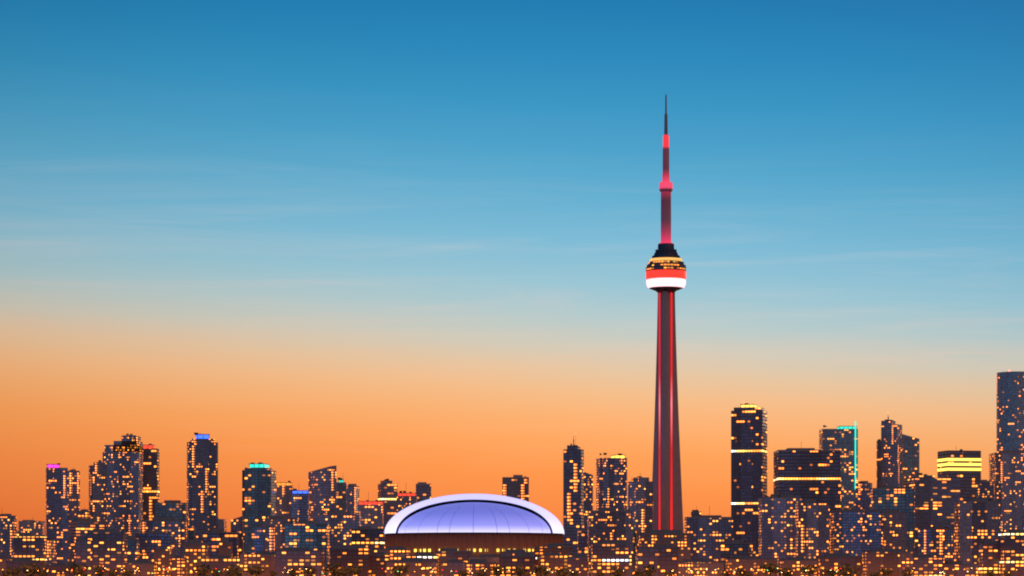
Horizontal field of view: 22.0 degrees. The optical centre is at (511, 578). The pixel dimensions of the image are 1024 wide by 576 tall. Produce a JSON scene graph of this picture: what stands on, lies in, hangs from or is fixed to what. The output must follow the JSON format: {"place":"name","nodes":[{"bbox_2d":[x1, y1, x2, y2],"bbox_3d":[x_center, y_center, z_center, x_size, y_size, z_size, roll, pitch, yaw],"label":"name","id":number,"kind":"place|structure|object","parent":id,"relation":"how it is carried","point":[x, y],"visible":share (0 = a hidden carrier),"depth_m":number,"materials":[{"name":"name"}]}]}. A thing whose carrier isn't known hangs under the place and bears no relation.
{"place":"outdoors","nodes":[
{"label":"outdoors","id":0,"kind":"place"},
{"bbox_2d":[0,555,12,575],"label":"building","id":1,"kind":"structure","parent":0,"point":[3,558],"depth_m":2547.66,"materials":[{"name":"concrete"}]},
{"bbox_2d":[0,514,16,556],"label":"building","id":2,"kind":"structure","parent":0,"point":[8,527],"depth_m":2871.27,"materials":[{"name":"concrete"}]},
{"bbox_2d":[6,557,43,575],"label":"building","id":3,"kind":"structure","parent":0,"point":[17,562],"depth_m":2447.46,"materials":[{"name":"concrete"}]},
{"bbox_2d":[14,532,46,564],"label":"building","id":4,"kind":"structure","parent":0,"point":[29,544],"depth_m":2688.22,"materials":[{"name":"concrete"}]},
{"bbox_2d":[19,520,44,535],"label":"building","id":5,"kind":"structure","parent":0,"point":[35,527],"depth_m":3805.11,"materials":[{"name":"concrete"}]},
{"bbox_2d":[11,538,55,564],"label":"building","id":6,"kind":"structure","parent":0,"point":[51,550],"depth_m":2778.62,"materials":[{"name":"glass"}]},
{"bbox_2d":[46,463,67,562],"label":"tower","id":7,"kind":"structure","parent":0,"point":[56,503],"depth_m":3140.54,"materials":[{"name":"blue glass"}]},
{"bbox_2d":[44,563,74,575],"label":"building","id":8,"kind":"structure","parent":0,"point":[55,569],"depth_m":2528.07,"materials":[{"name":"concrete"}]},
{"bbox_2d":[68,467,79,562],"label":"tower","id":9,"kind":"structure","parent":0,"point":[73,491],"depth_m":3204.16,"materials":[{"name":"glass"}]},
{"bbox_2d":[69,518,105,562],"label":"building","id":10,"kind":"structure","parent":0,"point":[78,527],"depth_m":2708.76,"materials":[{"name":"concrete"}]},
{"bbox_2d":[89,460,106,520],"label":"tower","id":11,"kind":"structure","parent":0,"point":[97,490],"depth_m":3072.84,"materials":[{"name":"concrete"}]},
{"bbox_2d":[87,529,127,575],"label":"building","id":12,"kind":"structure","parent":0,"point":[109,549],"depth_m":2518.87,"materials":[{"name":"concrete"}]},
{"bbox_2d":[103,434,142,538],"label":"tower","id":13,"kind":"structure","parent":0,"point":[123,458],"depth_m":3242.22,"materials":[{"name":"concrete"}]},
{"bbox_2d":[128,535,138,561],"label":"building","id":14,"kind":"structure","parent":0,"point":[133,549],"depth_m":2677.75,"materials":[{"name":"teal glass"}]},
{"bbox_2d":[125,559,155,575],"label":"building","id":15,"kind":"structure","parent":0,"point":[145,567],"depth_m":2473.08,"materials":[{"name":"concrete"}]},
{"bbox_2d":[143,444,158,519],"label":"tower","id":16,"kind":"structure","parent":0,"point":[150,475],"depth_m":3320.31,"materials":[{"name":"concrete"}]},
{"bbox_2d":[136,531,171,561],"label":"building","id":17,"kind":"structure","parent":0,"point":[149,541],"depth_m":2708.99,"materials":[{"name":"blue glass"}]},
{"bbox_2d":[154,547,170,575],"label":"building","id":18,"kind":"structure","parent":0,"point":[162,557],"depth_m":2488.26,"materials":[{"name":"concrete"}]},
{"bbox_2d":[155,500,186,519],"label":"building","id":19,"kind":"structure","parent":0,"point":[177,509],"depth_m":3105.63,"materials":[{"name":"teal glass"}]},
{"bbox_2d":[171,555,186,575],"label":"building","id":20,"kind":"structure","parent":0,"point":[179,562],"depth_m":2490.19,"materials":[{"name":"concrete"}]},
{"bbox_2d":[185,540,208,575],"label":"building","id":21,"kind":"structure","parent":0,"point":[196,551],"depth_m":2566.50,"materials":[{"name":"concrete"}]},
{"bbox_2d":[187,433,217,542],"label":"tower","id":22,"kind":"structure","parent":0,"point":[202,483],"depth_m":3046.69,"materials":[{"name":"glass"}]},
{"bbox_2d":[201,555,238,575],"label":"building","id":23,"kind":"structure","parent":0,"point":[221,562],"depth_m":2502.88,"materials":[{"name":"concrete"}]},
{"bbox_2d":[203,529,239,557],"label":"building","id":24,"kind":"structure","parent":0,"point":[212,538],"depth_m":2817.10,"materials":[{"name":"concrete"}]},
{"bbox_2d":[219,537,232,557],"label":"building","id":25,"kind":"structure","parent":0,"point":[225,546],"depth_m":2644.86,"materials":[{"name":"concrete"}]},
{"bbox_2d":[239,551,274,575],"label":"low building","id":26,"kind":"structure","parent":0,"point":[262,559],"depth_m":2479.72,"materials":[{"name":"concrete"}]},
{"bbox_2d":[242,462,275,553],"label":"tower","id":27,"kind":"structure","parent":0,"point":[258,492],"depth_m":3107.03,"materials":[{"name":"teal glass"}]},
{"bbox_2d":[276,481,292,518],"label":"tower","id":28,"kind":"structure","parent":0,"point":[283,497],"depth_m":3251.31,"materials":[{"name":"concrete"}]},
{"bbox_2d":[291,489,308,520],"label":"tower","id":29,"kind":"structure","parent":0,"point":[300,505],"depth_m":3171.91,"materials":[{"name":"blue glass"}]},
{"bbox_2d":[285,521,328,575],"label":"building","id":30,"kind":"structure","parent":0,"point":[312,535],"depth_m":2694.25,"materials":[{"name":"teal glass"}]},
{"bbox_2d":[308,465,336,522],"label":"tower","id":31,"kind":"structure","parent":0,"point":[322,487],"depth_m":3309.43,"materials":[{"name":"blue glass"}]},
{"bbox_2d":[319,511,360,575],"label":"building","id":32,"kind":"structure","parent":0,"point":[341,524],"depth_m":2862.55,"materials":[{"name":"concrete"}]},
{"bbox_2d":[337,477,346,510],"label":"tower","id":33,"kind":"structure","parent":0,"point":[341,495],"depth_m":3374.67,"materials":[{"name":"grey glass"}]},
{"bbox_2d":[331,545,369,575],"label":"building","id":34,"kind":"structure","parent":0,"point":[348,556],"depth_m":2462.45,"materials":[{"name":"concrete"}]},
{"bbox_2d":[347,484,358,514],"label":"tower","id":35,"kind":"structure","parent":0,"point":[352,496],"depth_m":3443.89,"materials":[{"name":"glass"}]},
{"bbox_2d":[351,526,384,553],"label":"building","id":36,"kind":"structure","parent":0,"point":[372,539],"depth_m":2686.91,"materials":[{"name":"concrete"}]},
{"bbox_2d":[358,492,383,527],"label":"building","id":37,"kind":"structure","parent":0,"point":[371,513],"depth_m":3187.98,"materials":[{"name":"glass"}]},
{"bbox_2d":[369,552,389,575],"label":"building","id":38,"kind":"structure","parent":0,"point":[377,562],"depth_m":2482.06,"materials":[{"name":"concrete"}]},
{"bbox_2d":[378,479,396,528],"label":"tower","id":39,"kind":"structure","parent":0,"point":[387,491],"depth_m":3511.37,"materials":[{"name":"concrete"}]},
{"bbox_2d":[374,546,409,560],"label":"building","id":40,"kind":"structure","parent":0,"point":[396,553],"depth_m":2645.81,"materials":[{"name":"concrete"}]},
{"bbox_2d":[396,491,416,513],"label":"building","id":41,"kind":"structure","parent":0,"point":[404,499],"depth_m":3409.64,"materials":[{"name":"glass"}]},
{"bbox_2d":[386,557,436,575],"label":"low building","id":42,"kind":"structure","parent":0,"point":[419,566],"depth_m":2464.81,"materials":[{"name":"concrete"}]},
{"bbox_2d":[406,552,438,575],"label":"building","id":43,"kind":"structure","parent":0,"point":[428,556],"depth_m":2627.20,"materials":[{"name":"concrete"}]},
{"bbox_2d":[416,482,430,502],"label":"tower","id":44,"kind":"structure","parent":0,"point":[423,490],"depth_m":3591.71,"materials":[{"name":"concrete"}]},
{"bbox_2d":[436,548,471,575],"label":"building","id":45,"kind":"structure","parent":0,"point":[445,554],"depth_m":2645.49,"materials":[{"name":"concrete"}]},
{"bbox_2d":[442,559,465,575],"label":"building","id":46,"kind":"structure","parent":0,"point":[451,567],"depth_m":2485.44,"materials":[{"name":"concrete"}]},
{"bbox_2d":[466,559,495,575],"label":"building","id":47,"kind":"structure","parent":0,"point":[472,565],"depth_m":2483.52,"materials":[{"name":"concrete"}]},
{"bbox_2d":[469,554,499,575],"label":"building","id":48,"kind":"structure","parent":0,"point":[491,557],"depth_m":2635.87,"materials":[{"name":"concrete"}]},
{"bbox_2d":[0,0,1023,535],"label":"sky","id":49,"kind":"structure","parent":0,"point":[406,243],"materials":[{"name":"blue"}]},
{"bbox_2d":[502,475,528,501],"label":"tower","id":50,"kind":"structure","parent":0,"point":[516,486],"depth_m":3635.40,"materials":[{"name":"concrete"}]},
{"bbox_2d":[499,553,535,575],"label":"building","id":51,"kind":"structure","parent":0,"point":[511,562],"depth_m":2493.29,"materials":[{"name":"concrete"}]},
{"bbox_2d":[501,549,537,565],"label":"building","id":52,"kind":"structure","parent":0,"point":[509,551],"depth_m":2615.34,"materials":[{"name":"concrete"}]},
{"bbox_2d":[534,543,571,574],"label":"building","id":53,"kind":"structure","parent":0,"point":[560,548],"depth_m":2615.34,"materials":[{"name":"concrete"}]},
{"bbox_2d":[540,553,574,575],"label":"building","id":54,"kind":"structure","parent":0,"point":[556,561],"depth_m":2483.60,"materials":[{"name":"concrete"}]},
{"bbox_2d":[563,433,583,554],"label":"tower","id":55,"kind":"structure","parent":0,"point":[573,489],"depth_m":3291.31,"materials":[{"name":"glass"}]},
{"bbox_2d":[567,553,587,575],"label":"building","id":56,"kind":"structure","parent":0,"point":[578,562],"depth_m":2451.59,"materials":[{"name":"concrete"}]},
{"bbox_2d":[578,528,586,555],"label":"building","id":57,"kind":"structure","parent":0,"point":[582,540],"depth_m":2821.32,"materials":[{"name":"glass"}]},
{"bbox_2d":[584,472,592,527],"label":"tower","id":58,"kind":"structure","parent":0,"point":[588,491],"depth_m":3334.33,"materials":[{"name":"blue glass"}]},
{"bbox_2d":[587,507,632,575],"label":"building","id":59,"kind":"structure","parent":0,"point":[607,523],"depth_m":2741.60,"materials":[{"name":"concrete"}]},
{"bbox_2d":[596,453,626,509],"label":"tower","id":60,"kind":"structure","parent":0,"point":[611,481],"depth_m":3107.61,"materials":[{"name":"concrete"}]},
{"bbox_2d":[592,540,630,575],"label":"building","id":61,"kind":"structure","parent":0,"point":[608,556],"depth_m":2554.28,"materials":[{"name":"concrete"}]},
{"bbox_2d":[633,529,638,573],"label":"building","id":62,"kind":"structure","parent":0,"point":[635,538],"depth_m":2802.80,"materials":[{"name":"grey glass"}]},
{"bbox_2d":[628,476,652,532],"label":"tower","id":63,"kind":"structure","parent":0,"point":[640,496],"depth_m":2952.10,"materials":[{"name":"concrete"}]},
{"bbox_2d":[636,545,677,575],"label":"building","id":64,"kind":"structure","parent":0,"point":[661,558],"depth_m":2434.50,"materials":[{"name":"concrete"}]},
{"bbox_2d":[639,530,690,560],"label":"building","id":65,"kind":"structure","parent":0,"point":[678,539],"depth_m":2600.31,"materials":[{"name":"concrete"}]},
{"bbox_2d":[646,95,685,532],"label":"observation tower","id":66,"kind":"structure","parent":0,"point":[665,273],"depth_m":2994.12,"materials":[{"name":"concrete"}]},
{"bbox_2d":[678,559,723,575],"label":"building","id":67,"kind":"structure","parent":0,"point":[700,566],"depth_m":2523.48,"materials":[{"name":"concrete"}]},
{"bbox_2d":[684,506,732,560],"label":"building","id":68,"kind":"structure","parent":0,"point":[710,534],"depth_m":2780.66,"materials":[{"name":"concrete"}]},
{"bbox_2d":[721,540,752,571],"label":"building","id":69,"kind":"structure","parent":0,"point":[732,548],"depth_m":2634.14,"materials":[{"name":"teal glass"}]},
{"bbox_2d":[731,402,766,555],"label":"tower","id":70,"kind":"structure","parent":0,"point":[748,455],"depth_m":3235.38,"materials":[{"name":"glass"}]},
{"bbox_2d":[726,556,776,575],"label":"low building","id":71,"kind":"structure","parent":0,"point":[749,563],"depth_m":2553.46,"materials":[{"name":"concrete"}]},
{"bbox_2d":[759,494,801,574],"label":"building","id":72,"kind":"structure","parent":0,"point":[777,526],"depth_m":2723.39,"materials":[{"name":"concrete"}]},
{"bbox_2d":[774,448,840,518],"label":"skyscraper","id":73,"kind":"structure","parent":0,"point":[808,473],"depth_m":3031.44,"materials":[{"name":"glass"}]},
{"bbox_2d":[795,499,828,558],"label":"building","id":74,"kind":"structure","parent":0,"point":[811,528],"depth_m":2657.70,"materials":[{"name":"concrete"}]},
{"bbox_2d":[819,421,857,508],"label":"tower","id":75,"kind":"structure","parent":0,"point":[844,439],"depth_m":3361.97,"materials":[{"name":"teal glass"}]},
{"bbox_2d":[816,553,861,575],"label":"low building","id":76,"kind":"structure","parent":0,"point":[834,561],"depth_m":2517.59,"materials":[{"name":"concrete"}]},
{"bbox_2d":[830,509,882,555],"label":"building","id":77,"kind":"structure","parent":0,"point":[855,532],"depth_m":2680.36,"materials":[{"name":"blue glass"}]},
{"bbox_2d":[856,481,871,509],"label":"tower","id":78,"kind":"structure","parent":0,"point":[863,488],"depth_m":3193.39,"materials":[{"name":"blue glass"}]},
{"bbox_2d":[876,439,880,487],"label":"tower","id":79,"kind":"structure","parent":0,"point":[878,463],"depth_m":3417.10,"materials":[{"name":"grey glass"}]},
{"bbox_2d":[862,549,912,575],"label":"low building","id":80,"kind":"structure","parent":0,"point":[896,561],"depth_m":2435.47,"materials":[{"name":"concrete"}]},
{"bbox_2d":[881,415,901,487],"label":"tower","id":81,"kind":"structure","parent":0,"point":[891,450],"depth_m":3392.75,"materials":[{"name":"concrete"}]},
{"bbox_2d":[870,477,913,553],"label":"building","id":82,"kind":"structure","parent":0,"point":[900,498],"depth_m":2822.79,"materials":[{"name":"teal glass"}]},
{"bbox_2d":[883,510,906,550],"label":"building","id":83,"kind":"structure","parent":0,"point":[894,529],"depth_m":2715.77,"materials":[{"name":"concrete"}]},
{"bbox_2d":[902,434,918,487],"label":"tower","id":84,"kind":"structure","parent":0,"point":[910,455],"depth_m":3421.27,"materials":[{"name":"grey glass"}]},
{"bbox_2d":[913,554,943,575],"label":"building","id":85,"kind":"structure","parent":0,"point":[925,564],"depth_m":2549.91,"materials":[{"name":"concrete"}]},
{"bbox_2d":[904,473,959,553],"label":"building","id":86,"kind":"structure","parent":0,"point":[935,499],"depth_m":2919.17,"materials":[{"name":"concrete"}]},
{"bbox_2d":[918,526,953,563],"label":"building","id":87,"kind":"structure","parent":0,"point":[937,541],"depth_m":2804.13,"materials":[{"name":"blue glass"}]},
{"bbox_2d":[937,449,980,500],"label":"tower","id":88,"kind":"structure","parent":0,"point":[964,467],"depth_m":3204.14,"materials":[{"name":"glass"}]},
{"bbox_2d":[944,561,977,575],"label":"building","id":89,"kind":"structure","parent":0,"point":[959,567],"depth_m":2554.92,"materials":[{"name":"concrete"}]},
{"bbox_2d":[954,499,999,575],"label":"building","id":90,"kind":"structure","parent":0,"point":[976,522],"depth_m":2743.27,"materials":[{"name":"concrete"}]},
{"bbox_2d":[977,480,993,500],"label":"tower","id":91,"kind":"structure","parent":0,"point":[985,489],"depth_m":3093.24,"materials":[{"name":"concrete"}]},
{"bbox_2d":[979,541,999,575],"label":"building","id":92,"kind":"structure","parent":0,"point":[989,555],"depth_m":2552.97,"materials":[{"name":"concrete"}]},
{"bbox_2d":[989,446,1023,531],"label":"building","id":93,"kind":"structure","parent":0,"point":[1006,472],"depth_m":3280.00,"materials":[{"name":"concrete"}]},
{"bbox_2d":[997,370,1023,452],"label":"tower","id":94,"kind":"structure","parent":0,"point":[1010,410],"depth_m":3477.95,"materials":[{"name":"teal glass"}]},
{"bbox_2d":[999,530,1023,575],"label":"building","id":95,"kind":"structure","parent":0,"point":[1011,542],"depth_m":2520.99,"materials":[{"name":"concrete"}]},
{"bbox_3d":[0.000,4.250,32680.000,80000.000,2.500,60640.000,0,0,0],"label":"ground","id":96,"kind":"structure","parent":0,"visible":0},
{"bbox_2d":[19,563,43,575],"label":"tree","id":97,"kind":"object","parent":96,"relation":"on","point":[30,571],"visible":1,"depth_m":2406.66,"materials":[{"name":"brown plant"}]},
{"bbox_2d":[65,562,88,575],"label":"tree","id":98,"kind":"object","parent":96,"relation":"on","point":[75,568],"visible":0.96,"depth_m":2411.01,"materials":[{"name":"brown plant"}]},
{"bbox_2d":[75,536,90,575],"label":"building","id":99,"kind":"structure","parent":96,"relation":"on","point":[83,549],"depth_m":2518.23,"materials":[{"name":"concrete"}]},
{"bbox_2d":[142,517,187,556],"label":"building","id":100,"kind":"structure","parent":96,"relation":"on","point":[176,528],"depth_m":2722.40,"materials":[{"name":"concrete"}]},
{"bbox_2d":[192,564,212,575],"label":"tree","id":101,"kind":"object","parent":96,"relation":"on","point":[202,569],"visible":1,"depth_m":2428.10,"materials":[{"name":"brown plant"}]},
{"bbox_2d":[231,516,243,553],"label":"building","id":102,"kind":"structure","parent":96,"relation":"on","point":[237,524],"depth_m":2844.82,"materials":[{"name":"concrete"}]},
{"bbox_2d":[244,565,268,575],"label":"tree","id":103,"kind":"object","parent":96,"relation":"on","point":[254,570],"visible":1,"depth_m":2409.53,"materials":[{"name":"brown plant"}]},
{"bbox_2d":[254,525,273,553],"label":"building","id":104,"kind":"structure","parent":96,"relation":"on","point":[258,538],"depth_m":2787.47,"materials":[{"name":"blue glass"}]},
{"bbox_2d":[263,516,298,550],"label":"building","id":105,"kind":"structure","parent":96,"relation":"on","point":[277,523],"depth_m":2785.74,"materials":[{"name":"concrete"}]},
{"bbox_2d":[275,547,323,575],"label":"low building","id":106,"kind":"structure","parent":96,"relation":"on","point":[287,558],"depth_m":2452.21,"materials":[{"name":"concrete"}]},
{"bbox_2d":[323,562,343,575],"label":"tree","id":107,"kind":"object","parent":96,"relation":"on","point":[334,567],"visible":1,"depth_m":2403.45,"materials":[{"name":"brown plant"}]},
{"bbox_2d":[389,563,409,575],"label":"tree","id":108,"kind":"object","parent":96,"relation":"on","point":[398,570],"visible":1,"depth_m":2405.31,"materials":[{"name":"brown plant"}]},
{"bbox_2d":[385,494,563,555],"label":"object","id":109,"kind":"structure","parent":96,"relation":"on","point":[477,524],"depth_m":2788.77,"materials":[{"name":"purple"}]},
{"bbox_2d":[489,563,505,575],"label":"tree","id":110,"kind":"object","parent":96,"relation":"on","point":[496,568],"visible":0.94,"depth_m":2412.62,"materials":[{"name":"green plant"}]},
{"bbox_2d":[0,567,1016,575],"bbox_3d":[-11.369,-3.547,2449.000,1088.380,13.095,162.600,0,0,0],"label":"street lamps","id":111,"kind":"object","parent":96,"relation":"on","point":[433,569],"visible":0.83,"depth_m":2381.92,"materials":[{"name":"orange"}]},
{"bbox_2d":[530,564,552,575],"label":"tree","id":112,"kind":"object","parent":96,"relation":"on","point":[540,570],"visible":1,"depth_m":2407.01,"materials":[{"name":"green plant"}]},
{"bbox_2d":[760,563,779,575],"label":"tree","id":113,"kind":"object","parent":96,"relation":"on","point":[769,568],"visible":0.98,"depth_m":2431.56,"materials":[{"name":"green plant"}]},
{"bbox_2d":[780,557,818,575],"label":"building","id":114,"kind":"structure","parent":96,"relation":"on","point":[794,564],"depth_m":2436.94,"materials":[{"name":"concrete"}]},
{"bbox_2d":[800,565,816,575],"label":"tree","id":115,"kind":"object","parent":96,"relation":"on","point":[808,568],"visible":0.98,"depth_m":2410.29,"materials":[{"name":"green plant"}]},
{"bbox_2d":[837,564,853,575],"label":"tree","id":116,"kind":"object","parent":96,"relation":"on","point":[843,570],"visible":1,"depth_m":2404.31,"materials":[{"name":"green plant"}]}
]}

